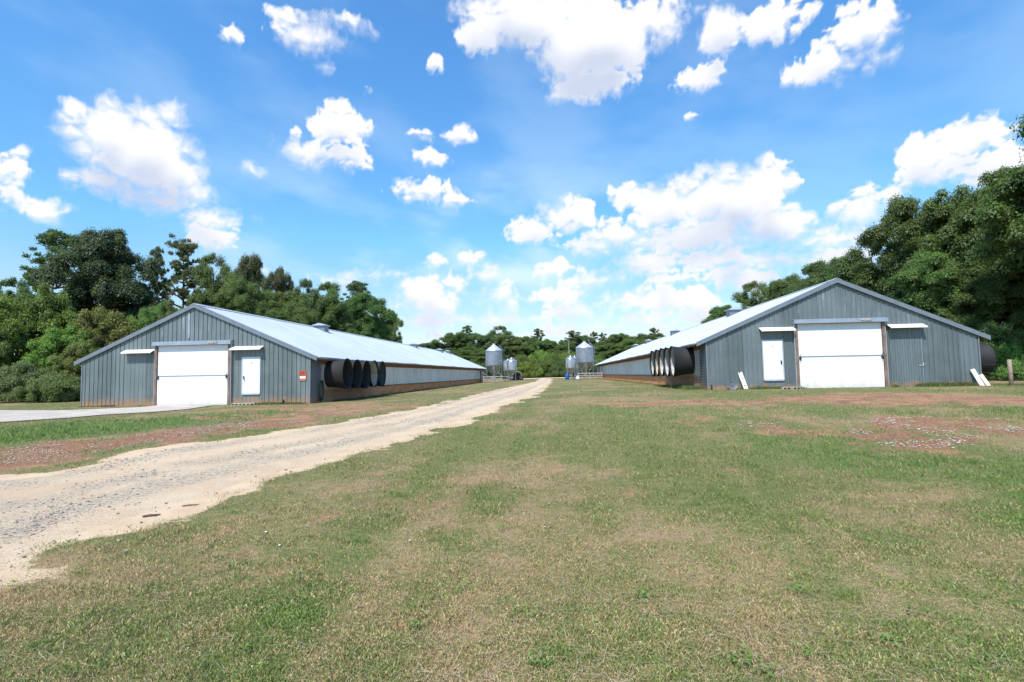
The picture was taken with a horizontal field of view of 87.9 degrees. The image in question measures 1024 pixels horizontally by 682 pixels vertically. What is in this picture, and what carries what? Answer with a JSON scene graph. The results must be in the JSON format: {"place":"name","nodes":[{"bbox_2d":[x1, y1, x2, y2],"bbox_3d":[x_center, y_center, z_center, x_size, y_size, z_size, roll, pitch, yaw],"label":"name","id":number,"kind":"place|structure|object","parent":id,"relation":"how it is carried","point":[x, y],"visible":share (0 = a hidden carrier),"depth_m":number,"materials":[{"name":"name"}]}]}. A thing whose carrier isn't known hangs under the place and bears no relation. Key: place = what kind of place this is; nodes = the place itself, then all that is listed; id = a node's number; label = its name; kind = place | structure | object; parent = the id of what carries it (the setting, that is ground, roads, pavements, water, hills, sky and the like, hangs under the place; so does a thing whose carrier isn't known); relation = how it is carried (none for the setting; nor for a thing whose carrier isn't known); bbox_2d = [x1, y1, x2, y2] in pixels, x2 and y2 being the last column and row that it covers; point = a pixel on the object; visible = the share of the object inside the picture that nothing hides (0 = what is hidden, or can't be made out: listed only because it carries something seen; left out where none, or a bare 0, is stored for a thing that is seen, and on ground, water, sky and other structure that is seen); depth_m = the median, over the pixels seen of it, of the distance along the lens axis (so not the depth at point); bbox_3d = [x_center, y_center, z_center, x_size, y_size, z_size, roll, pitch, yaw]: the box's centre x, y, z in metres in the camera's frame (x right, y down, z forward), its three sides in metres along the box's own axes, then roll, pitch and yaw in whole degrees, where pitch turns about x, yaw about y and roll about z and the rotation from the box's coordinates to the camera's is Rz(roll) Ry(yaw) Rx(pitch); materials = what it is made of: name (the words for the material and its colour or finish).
{"place":"outdoors","nodes":[
{"label":"outdoors","id":0,"kind":"place"},
{"bbox_2d":[0,405,210,421],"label":"driveway","id":1,"kind":"structure","parent":0,"point":[13,415],"depth_m":23.03,"materials":[{"name":"concrete"}]},
{"bbox_2d":[0,379,550,580],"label":"dirt road","id":2,"kind":"structure","parent":0,"point":[180,488],"depth_m":8.74,"materials":[{"name":"beige gravel"}]},
{"bbox_2d":[0,376,1023,681],"bbox_3d":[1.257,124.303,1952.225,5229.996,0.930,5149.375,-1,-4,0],"label":"ground","id":3,"kind":"structure","parent":0,"point":[524,418],"depth_m":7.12,"materials":[{"name":"green plant"}]},
{"bbox_2d":[0,328,11,369],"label":"shrub","id":4,"kind":"object","parent":3,"relation":"on","point":[5,357],"visible":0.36,"depth_m":42.29,"materials":[{"name":"green plant"}]},
{"bbox_2d":[0,277,33,319],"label":"deciduous tree","id":5,"kind":"object","parent":3,"relation":"on","point":[21,294],"visible":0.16,"depth_m":56.24,"materials":[{"name":"green plant"}]},
{"bbox_2d":[0,360,51,401],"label":"shrub","id":6,"kind":"object","parent":3,"relation":"on","point":[20,372],"visible":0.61,"depth_m":36.60,"materials":[{"name":"green plant"}]},
{"bbox_2d":[0,292,63,361],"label":"shrub","id":7,"kind":"object","parent":3,"relation":"on","point":[13,327],"visible":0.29,"depth_m":45.12,"materials":[{"name":"green plant"}]},
{"bbox_2d":[10,369,80,401],"bbox_3d":[-31.388,3.183,36.364,3.574,2.493,3.608,0,-4,-11],"label":"shrub","id":8,"kind":"object","parent":3,"relation":"on","point":[52,387],"visible":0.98,"depth_m":35.39,"materials":[{"name":"green plant"}]},
{"bbox_2d":[12,281,79,364],"bbox_3d":[-41.658,0.117,47.950,7.349,11.041,7.280,2,-5,-42],"label":"deciduous tree","id":9,"kind":"object","parent":3,"relation":"on","point":[60,308],"visible":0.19,"depth_m":47.20,"materials":[{"name":"green plant"}]},
{"bbox_2d":[18,228,77,301],"bbox_3d":[-53.570,-3.305,62.261,10.274,20.292,7.981,-3,-4,24],"label":"pine tree","id":10,"kind":"object","parent":3,"relation":"on","point":[48,238],"visible":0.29,"depth_m":61.78,"materials":[{"name":"green plant"}]},
{"bbox_2d":[21,322,95,377],"bbox_3d":[-34.458,1.664,41.089,5.581,6.338,5.034,1,-4,-26],"label":"shrub","id":11,"kind":"object","parent":3,"relation":"on","point":[45,350],"visible":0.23,"depth_m":39.98,"materials":[{"name":"green plant"}]},
{"bbox_2d":[47,337,100,400],"bbox_3d":[-31.575,2.143,39.041,3.981,4.893,3.943,0,-4,-18],"label":"shrub","id":12,"kind":"object","parent":3,"relation":"on","point":[63,363],"visible":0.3,"depth_m":38.25,"materials":[{"name":"green plant"}]},
{"bbox_2d":[40,304,139,355],"bbox_3d":[-34.005,1.006,44.082,6.754,8.194,7.486,1,-4,-28],"label":"shrub","id":13,"kind":"object","parent":3,"relation":"on","point":[117,324],"visible":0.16,"depth_m":43.08,"materials":[{"name":"green plant"}]},
{"bbox_2d":[29,226,165,341],"bbox_3d":[-41.850,-2.977,54.219,10.484,18.176,11.287,-4,-5,40],"label":"oak tree","id":14,"kind":"object","parent":3,"relation":"on","point":[104,274],"visible":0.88,"depth_m":52.76,"materials":[{"name":"green plant"}]},
{"bbox_2d":[104,310,149,342],"bbox_3d":[-32.555,1.217,46.194,5.116,7.992,5.165,-4,-5,41],"label":"shrub","id":15,"kind":"object","parent":3,"relation":"on","point":[142,323],"visible":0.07,"depth_m":45.95,"materials":[{"name":"green plant"}]},
{"bbox_2d":[138,299,176,324],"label":"deciduous tree","id":16,"kind":"object","parent":3,"relation":"on","point":[154,312],"visible":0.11,"depth_m":49.80,"materials":[{"name":"green plant"}]},
{"bbox_2d":[143,245,177,306],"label":"pine tree","id":17,"kind":"object","parent":3,"relation":"on","point":[165,281],"visible":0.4,"depth_m":60.81,"materials":[{"name":"green plant"}]},
{"bbox_2d":[156,299,184,319],"bbox_3d":[-31.742,0.735,50.011,4.593,9.562,4.550,0,-4,-21],"label":"shrub","id":18,"kind":"object","parent":3,"relation":"on","point":[172,310],"visible":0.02,"depth_m":49.61,"materials":[{"name":"green plant"}]},
{"bbox_2d":[153,233,205,308],"bbox_3d":[-38.721,-3.283,62.776,7.766,19.678,7.190,-3,-4,27],"label":"pine tree","id":19,"kind":"object","parent":3,"relation":"on","point":[183,254],"visible":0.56,"depth_m":63.25,"materials":[{"name":"green plant"}]},
{"bbox_2d":[185,251,234,310],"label":"deciduous tree","id":20,"kind":"object","parent":3,"relation":"on","point":[204,275],"visible":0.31,"depth_m":61.40,"materials":[{"name":"green plant"}]},
{"bbox_2d":[211,272,269,314],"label":"deciduous tree","id":21,"kind":"object","parent":3,"relation":"on","point":[239,289],"visible":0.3,"depth_m":59.19,"materials":[{"name":"green plant"}]},
{"bbox_2d":[233,252,272,315],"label":"pine tree","id":22,"kind":"object","parent":3,"relation":"on","point":[251,272],"visible":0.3,"depth_m":67.15,"materials":[{"name":"green plant"}]},
{"bbox_2d":[254,299,290,320],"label":"deciduous tree","id":23,"kind":"object","parent":3,"relation":"on","point":[283,313],"visible":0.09,"depth_m":57.83,"materials":[{"name":"green plant"}]},
{"bbox_2d":[74,303,485,406],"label":"poultry barn","id":24,"kind":"structure","parent":3,"relation":"on","point":[195,354],"depth_m":28.32,"materials":[{"name":"metal"}]},
{"bbox_2d":[157,344,227,404],"bbox_3d":[-16.823,1.819,27.961,3.960,3.200,0.148,-1,-4,5],"label":"barn door","id":25,"kind":"structure","parent":24,"relation":"in","point":[187,374],"depth_m":27.99,"materials":[{"name":"metal"}]},
{"bbox_2d":[241,357,260,394],"bbox_3d":[-13.614,1.811,27.716,1.030,1.970,0.080,-1,-4,5],"label":"service door","id":26,"kind":"structure","parent":24,"relation":"in","point":[251,366],"depth_m":27.72,"materials":[{"name":"white paint"}]},
{"bbox_2d":[266,266,294,294],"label":"pine tree","id":27,"kind":"object","parent":3,"relation":"on","point":[279,281],"visible":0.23,"depth_m":71.50,"materials":[{"name":"green plant"}]},
{"bbox_2d":[256,289,320,325],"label":"deciduous tree","id":28,"kind":"object","parent":3,"relation":"on","point":[300,313],"visible":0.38,"depth_m":66.79,"materials":[{"name":"green plant"}]},
{"bbox_2d":[288,278,318,311],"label":"pine tree","id":29,"kind":"object","parent":3,"relation":"on","point":[304,283],"visible":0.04,"depth_m":76.25,"materials":[{"name":"green plant"}]},
{"bbox_2d":[319,380,324,400],"bbox_3d":[-10.047,2.743,29.085,0.164,1.239,1.889,-2,-4,10],"label":"garden hose","id":30,"kind":"object","parent":3,"relation":"on","point":[322,382],"visible":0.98,"depth_m":28.37,"materials":[{"name":"green rubber"}]},
{"bbox_2d":[306,280,359,334],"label":"deciduous tree","id":31,"kind":"object","parent":3,"relation":"on","point":[329,308],"visible":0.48,"depth_m":76.28,"materials":[{"name":"green plant"}]},
{"bbox_2d":[339,280,377,316],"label":"tree","id":32,"kind":"object","parent":3,"relation":"on","point":[354,287],"visible":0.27,"depth_m":92.09,"materials":[{"name":"green plant"}]},
{"bbox_2d":[343,291,399,340],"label":"deciduous tree","id":33,"kind":"object","parent":3,"relation":"on","point":[364,322],"visible":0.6,"depth_m":83.34,"materials":[{"name":"green plant"}]},
{"bbox_2d":[379,308,403,342],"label":"deciduous tree","id":34,"kind":"object","parent":3,"relation":"on","point":[393,324],"visible":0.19,"depth_m":93.94,"materials":[{"name":"green plant"}]},
{"bbox_2d":[420,342,446,348],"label":"deciduous tree","id":35,"kind":"object","parent":3,"relation":"on","point":[430,345],"visible":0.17,"depth_m":156.37,"materials":[{"name":"green plant"}]},
{"bbox_2d":[431,331,474,355],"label":"deciduous tree","id":36,"kind":"object","parent":3,"relation":"on","point":[449,338],"visible":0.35,"depth_m":155.80,"materials":[{"name":"green plant"}]},
{"bbox_2d":[460,325,472,339],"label":"pine tree","id":37,"kind":"object","parent":3,"relation":"on","point":[467,328],"visible":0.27,"depth_m":164.73,"materials":[{"name":"green plant"}]},
{"bbox_2d":[451,346,485,362],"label":"deciduous tree","id":38,"kind":"object","parent":3,"relation":"on","point":[478,355],"visible":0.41,"depth_m":142.61,"materials":[{"name":"green plant"}]},
{"bbox_2d":[455,332,490,355],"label":"deciduous tree","id":39,"kind":"object","parent":3,"relation":"on","point":[482,340],"visible":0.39,"depth_m":153.29,"materials":[{"name":"green plant"}]},
{"bbox_2d":[477,360,507,378],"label":"shrub","id":40,"kind":"object","parent":3,"relation":"on","point":[483,364],"visible":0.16,"depth_m":134.56,"materials":[{"name":"green plant"}]},
{"bbox_2d":[483,376,501,382],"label":"rail fence","id":41,"kind":"object","parent":3,"relation":"on","point":[492,381],"visible":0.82,"depth_m":81.21,"materials":[{"name":"grey wood"}]},
{"bbox_2d":[481,344,505,382],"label":"feed bin","id":42,"kind":"object","parent":3,"relation":"on","point":[494,361],"visible":0.92,"depth_m":83.06,"materials":[{"name":"metal"}]},
{"bbox_2d":[481,344,509,378],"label":"deciduous tree","id":43,"kind":"object","parent":3,"relation":"on","point":[485,347],"visible":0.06,"depth_m":148.41,"materials":[{"name":"green plant"}]},
{"bbox_2d":[486,325,512,344],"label":"deciduous tree","id":44,"kind":"object","parent":3,"relation":"on","point":[491,334],"visible":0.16,"depth_m":159.65,"materials":[{"name":"green plant"}]},
{"bbox_2d":[498,359,509,377],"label":"feed bin","id":45,"kind":"object","parent":3,"relation":"on","point":[505,369],"visible":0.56,"depth_m":89.40,"materials":[{"name":"silver metal"}]},
{"bbox_2d":[498,357,516,381],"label":"feed bin","id":46,"kind":"object","parent":3,"relation":"on","point":[511,363],"visible":1,"depth_m":83.30,"materials":[{"name":"silver metal"}]},
{"bbox_2d":[7,473,1013,675],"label":"broadleaf weeds","id":47,"kind":"object","parent":3,"relation":"on","point":[733,658],"visible":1,"depth_m":3.08,"materials":[{"name":"green plant"}]},
{"bbox_2d":[0,393,1023,681],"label":"dry straw","id":48,"kind":"object","parent":3,"relation":"on","point":[576,613],"visible":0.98,"depth_m":3.40,"materials":[{"name":"beige plant"}]},
{"bbox_2d":[0,395,1023,670],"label":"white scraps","id":49,"kind":"object","parent":3,"relation":"on","point":[590,527],"visible":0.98,"depth_m":11.60,"materials":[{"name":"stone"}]},
{"bbox_2d":[494,334,531,358],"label":"deciduous tree","id":50,"kind":"object","parent":3,"relation":"on","point":[512,346],"visible":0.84,"depth_m":147.25,"materials":[{"name":"green plant"}]},
{"bbox_2d":[513,352,535,377],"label":"shrub","id":51,"kind":"object","parent":3,"relation":"on","point":[523,358],"visible":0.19,"depth_m":134.33,"materials":[{"name":"green plant"}]},
{"bbox_2d":[517,335,541,355],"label":"deciduous tree","id":52,"kind":"object","parent":3,"relation":"on","point":[533,342],"visible":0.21,"depth_m":157.46,"materials":[{"name":"green plant"}]},
{"bbox_2d":[516,361,543,377],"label":"shrub","id":53,"kind":"object","parent":3,"relation":"on","point":[527,368],"visible":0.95,"depth_m":129.44,"materials":[{"name":"green plant"}]},
{"bbox_2d":[521,347,544,356],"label":"deciduous tree","id":54,"kind":"object","parent":3,"relation":"on","point":[533,351],"visible":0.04,"depth_m":149.94,"materials":[{"name":"green plant"}]},
{"bbox_2d":[528,350,548,362],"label":"shrub","id":55,"kind":"object","parent":3,"relation":"on","point":[537,355],"visible":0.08,"depth_m":138.86,"materials":[{"name":"green plant"}]},
{"bbox_2d":[531,328,547,347],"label":"pine tree","id":56,"kind":"object","parent":3,"relation":"on","point":[537,331],"visible":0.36,"depth_m":164.93,"materials":[{"name":"green plant"}]},
{"bbox_2d":[536,339,555,350],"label":"deciduous tree","id":57,"kind":"object","parent":3,"relation":"on","point":[545,346],"visible":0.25,"depth_m":157.70,"materials":[{"name":"green plant"}]},
{"bbox_2d":[536,350,573,376],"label":"shrub","id":58,"kind":"object","parent":3,"relation":"on","point":[547,360],"visible":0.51,"depth_m":134.05,"materials":[{"name":"green plant"}]},
{"bbox_2d":[543,360,572,376],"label":"shrub","id":59,"kind":"object","parent":3,"relation":"on","point":[557,368],"visible":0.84,"depth_m":129.85,"materials":[{"name":"green plant"}]},
{"bbox_2d":[545,341,575,352],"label":"deciduous tree","id":60,"kind":"object","parent":3,"relation":"on","point":[561,345],"visible":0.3,"depth_m":153.35,"materials":[{"name":"green plant"}]},
{"bbox_2d":[549,349,573,354],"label":"deciduous tree","id":61,"kind":"object","parent":3,"relation":"on","point":[558,351],"visible":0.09,"depth_m":148.56,"materials":[{"name":"green plant"}]},
{"bbox_2d":[558,350,575,357],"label":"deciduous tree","id":62,"kind":"object","parent":3,"relation":"on","point":[566,354],"visible":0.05,"depth_m":138.99,"materials":[{"name":"green plant"}]},
{"bbox_2d":[561,330,585,351],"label":"pine tree","id":63,"kind":"object","parent":3,"relation":"on","point":[573,335],"visible":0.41,"depth_m":159.82,"materials":[{"name":"green plant"}]},
{"bbox_2d":[566,355,583,378],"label":"feed bin","id":64,"kind":"object","parent":3,"relation":"on","point":[570,364],"visible":0.98,"depth_m":81.34,"materials":[{"name":"silver metal"}]},
{"bbox_2d":[565,335,599,353],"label":"deciduous tree","id":65,"kind":"object","parent":3,"relation":"on","point":[587,338],"visible":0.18,"depth_m":164.05,"materials":[{"name":"green plant"}]},
{"bbox_2d":[572,353,598,376],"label":"shrub","id":66,"kind":"object","parent":3,"relation":"on","point":[590,371],"visible":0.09,"depth_m":134.80,"materials":[{"name":"green plant"}]},
{"bbox_2d":[576,341,597,378],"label":"feed bin","id":67,"kind":"object","parent":3,"relation":"on","point":[584,356],"visible":0.93,"depth_m":83.03,"materials":[{"name":"metal"}]},
{"bbox_2d":[577,372,602,378],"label":"rail fence","id":68,"kind":"object","parent":3,"relation":"on","point":[589,375],"visible":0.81,"depth_m":80.22,"materials":[{"name":"grey wood"}]},
{"bbox_2d":[590,357,606,374],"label":"shrub","id":69,"kind":"object","parent":3,"relation":"on","point":[600,359],"visible":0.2,"depth_m":135.05,"materials":[{"name":"green plant"}]},
{"bbox_2d":[593,344,627,358],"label":"deciduous tree","id":70,"kind":"object","parent":3,"relation":"on","point":[604,351],"visible":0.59,"depth_m":147.66,"materials":[{"name":"green plant"}]},
{"bbox_2d":[593,333,638,350],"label":"deciduous tree","id":71,"kind":"object","parent":3,"relation":"on","point":[614,339],"visible":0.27,"depth_m":154.18,"materials":[{"name":"green plant"}]},
{"bbox_2d":[609,338,644,353],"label":"deciduous tree","id":72,"kind":"object","parent":3,"relation":"on","point":[628,342],"visible":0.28,"depth_m":147.16,"materials":[{"name":"green plant"}]},
{"bbox_2d":[628,333,656,343],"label":"deciduous tree","id":73,"kind":"object","parent":3,"relation":"on","point":[641,337],"visible":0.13,"depth_m":152.06,"materials":[{"name":"green plant"}]},
{"bbox_2d":[701,304,731,323],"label":"deciduous tree","id":74,"kind":"object","parent":3,"relation":"on","point":[716,312],"visible":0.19,"depth_m":83.72,"materials":[{"name":"green plant"}]},
{"bbox_2d":[727,381,737,389],"bbox_3d":[10.840,2.199,26.161,0.500,0.500,0.085,5,-21,3],"label":"fan disc","id":75,"kind":"object","parent":3,"relation":"on","point":[732,385],"visible":0.95,"depth_m":26.17,"materials":[{"name":"silver metal"}]},
{"bbox_2d":[738,372,747,388],"bbox_3d":[11.380,1.960,26.179,0.200,0.950,0.045,-13,-23,4],"label":"board","id":76,"kind":"object","parent":3,"relation":"on","point":[742,379],"visible":0.81,"depth_m":26.17,"materials":[{"name":"white wood"}]},
{"bbox_2d":[729,280,780,309],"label":"deciduous tree","id":77,"kind":"object","parent":3,"relation":"on","point":[745,301],"visible":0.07,"depth_m":73.98,"materials":[{"name":"green plant"}]},
{"bbox_2d":[758,272,804,301],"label":"deciduous tree","id":78,"kind":"object","parent":3,"relation":"on","point":[778,286],"visible":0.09,"depth_m":67.78,"materials":[{"name":"green plant"}]},
{"bbox_2d":[595,278,995,389],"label":"poultry barn","id":79,"kind":"structure","parent":3,"relation":"on","point":[836,333],"depth_m":26.13,"materials":[{"name":"metal"}]},
{"bbox_2d":[761,339,784,380],"bbox_3d":[12.880,0.950,26.197,1.010,2.030,0.080,-1,-4,5],"label":"service door","id":80,"kind":"structure","parent":79,"relation":"in","point":[772,350],"depth_m":26.20,"materials":[{"name":"white paint"}]},
{"bbox_2d":[797,322,884,388],"bbox_3d":[16.039,0.720,25.916,3.960,3.200,0.148,-1,-4,5],"label":"barn door","id":81,"kind":"structure","parent":79,"relation":"in","point":[831,355],"depth_m":25.93,"materials":[{"name":"metal"}]},
{"bbox_2d":[787,256,845,293],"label":"deciduous tree","id":82,"kind":"object","parent":3,"relation":"on","point":[816,272],"visible":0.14,"depth_m":58.31,"materials":[{"name":"green plant"}]},
{"bbox_2d":[825,237,886,294],"bbox_3d":[35.288,-3.205,52.830,8.836,14.706,8.025,-3,-4,26],"label":"deciduous tree","id":83,"kind":"object","parent":3,"relation":"on","point":[844,268],"visible":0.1,"depth_m":52.60,"materials":[{"name":"green plant"}]},
{"bbox_2d":[867,286,904,299],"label":"deciduous tree","id":84,"kind":"object","parent":3,"relation":"on","point":[896,294],"visible":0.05,"depth_m":45.54,"materials":[{"name":"green plant"}]},
{"bbox_2d":[851,193,949,295],"bbox_3d":[35.749,-4.815,46.874,9.331,17.349,9.300,-1,-4,5],"label":"deciduous tree","id":85,"kind":"object","parent":3,"relation":"on","point":[902,211],"visible":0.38,"depth_m":46.61,"materials":[{"name":"green plant"}]},
{"bbox_2d":[883,249,978,317],"bbox_3d":[33.704,-2.047,41.766,7.922,10.782,7.895,-1,-4,-4],"label":"deciduous tree","id":86,"kind":"object","parent":3,"relation":"on","point":[919,298],"visible":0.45,"depth_m":40.58,"materials":[{"name":"green plant"}]},
{"bbox_2d":[900,183,1012,290],"bbox_3d":[36.799,-4.692,43.615,8.991,16.568,9.679,-2,-4,17],"label":"deciduous tree","id":87,"kind":"object","parent":3,"relation":"on","point":[948,226],"visible":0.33,"depth_m":43.14,"materials":[{"name":"green plant"}]},
{"bbox_2d":[942,311,979,330],"bbox_3d":[32.000,0.385,38.153,4.995,5.291,5.042,-4,-5,41],"label":"shrub","id":88,"kind":"object","parent":3,"relation":"on","point":[970,323],"visible":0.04,"depth_m":37.47,"materials":[{"name":"green plant"}]},
{"bbox_2d":[926,263,1023,330],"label":"deciduous tree","id":89,"kind":"object","parent":3,"relation":"on","point":[982,287],"visible":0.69,"depth_m":37.19,"materials":[{"name":"green plant"}]},
{"bbox_2d":[970,369,984,385],"bbox_3d":[22.099,1.745,25.241,0.200,0.880,0.040,-16,-22,3],"label":"board","id":90,"kind":"object","parent":3,"relation":"on","point":[976,376],"visible":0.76,"depth_m":25.23,"materials":[{"name":"white wood"}]},
{"bbox_2d":[979,374,990,385],"bbox_3d":[22.444,1.866,25.239,0.180,0.620,0.040,-18,-24,3],"label":"board","id":91,"kind":"object","parent":3,"relation":"on","point":[984,379],"visible":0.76,"depth_m":25.23,"materials":[{"name":"white wood"}]},
{"bbox_2d":[947,164,1023,284],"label":"deciduous tree","id":92,"kind":"object","parent":3,"relation":"on","point":[965,241],"visible":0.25,"depth_m":40.11,"materials":[{"name":"green plant"}]},
{"bbox_2d":[964,114,1023,267],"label":"deciduous tree","id":93,"kind":"object","parent":3,"relation":"on","point":[1001,208],"visible":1,"depth_m":32.29,"materials":[{"name":"green plant"}]},
{"bbox_2d":[972,321,1023,379],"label":"shrub","id":94,"kind":"object","parent":3,"relation":"on","point":[1000,333],"visible":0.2,"depth_m":34.22,"materials":[{"name":"green plant"}]},
{"bbox_2d":[985,342,1023,380],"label":"shrub","id":95,"kind":"object","parent":3,"relation":"on","point":[1014,353],"visible":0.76,"depth_m":32.88,"materials":[{"name":"green plant"}]},
{"bbox_2d":[987,359,1023,385],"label":"wire fence","id":96,"kind":"object","parent":3,"relation":"on","point":[1010,371],"visible":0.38,"depth_m":24.79,"materials":[{"name":"metal"}]},
{"bbox_2d":[996,243,1023,321],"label":"deciduous tree","id":97,"kind":"object","parent":3,"relation":"on","point":[1011,283],"visible":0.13,"depth_m":37.76,"materials":[{"name":"green plant"}]},
{"bbox_2d":[1004,309,1023,341],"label":"shrub","id":98,"kind":"object","parent":3,"relation":"on","point":[1016,319],"visible":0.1,"depth_m":36.02,"materials":[{"name":"green plant"}]},
{"bbox_2d":[0,0,1023,342],"bbox_3d":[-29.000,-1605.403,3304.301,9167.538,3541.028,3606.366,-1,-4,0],"label":"cloud","id":99,"kind":"structure","parent":0,"point":[590,48],"depth_m":4324.14,"materials":[{"name":"white"}]},
{"bbox_2d":[0,0,1023,344],"label":"sky","id":100,"kind":"structure","parent":0,"point":[841,132],"materials":[{"name":"blue"}]},
{"bbox_2d":[78,378,1023,406],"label":"tall grass","id":101,"kind":"structure","parent":0,"point":[930,384],"depth_m":26.82,"materials":[{"name":"green plant"}]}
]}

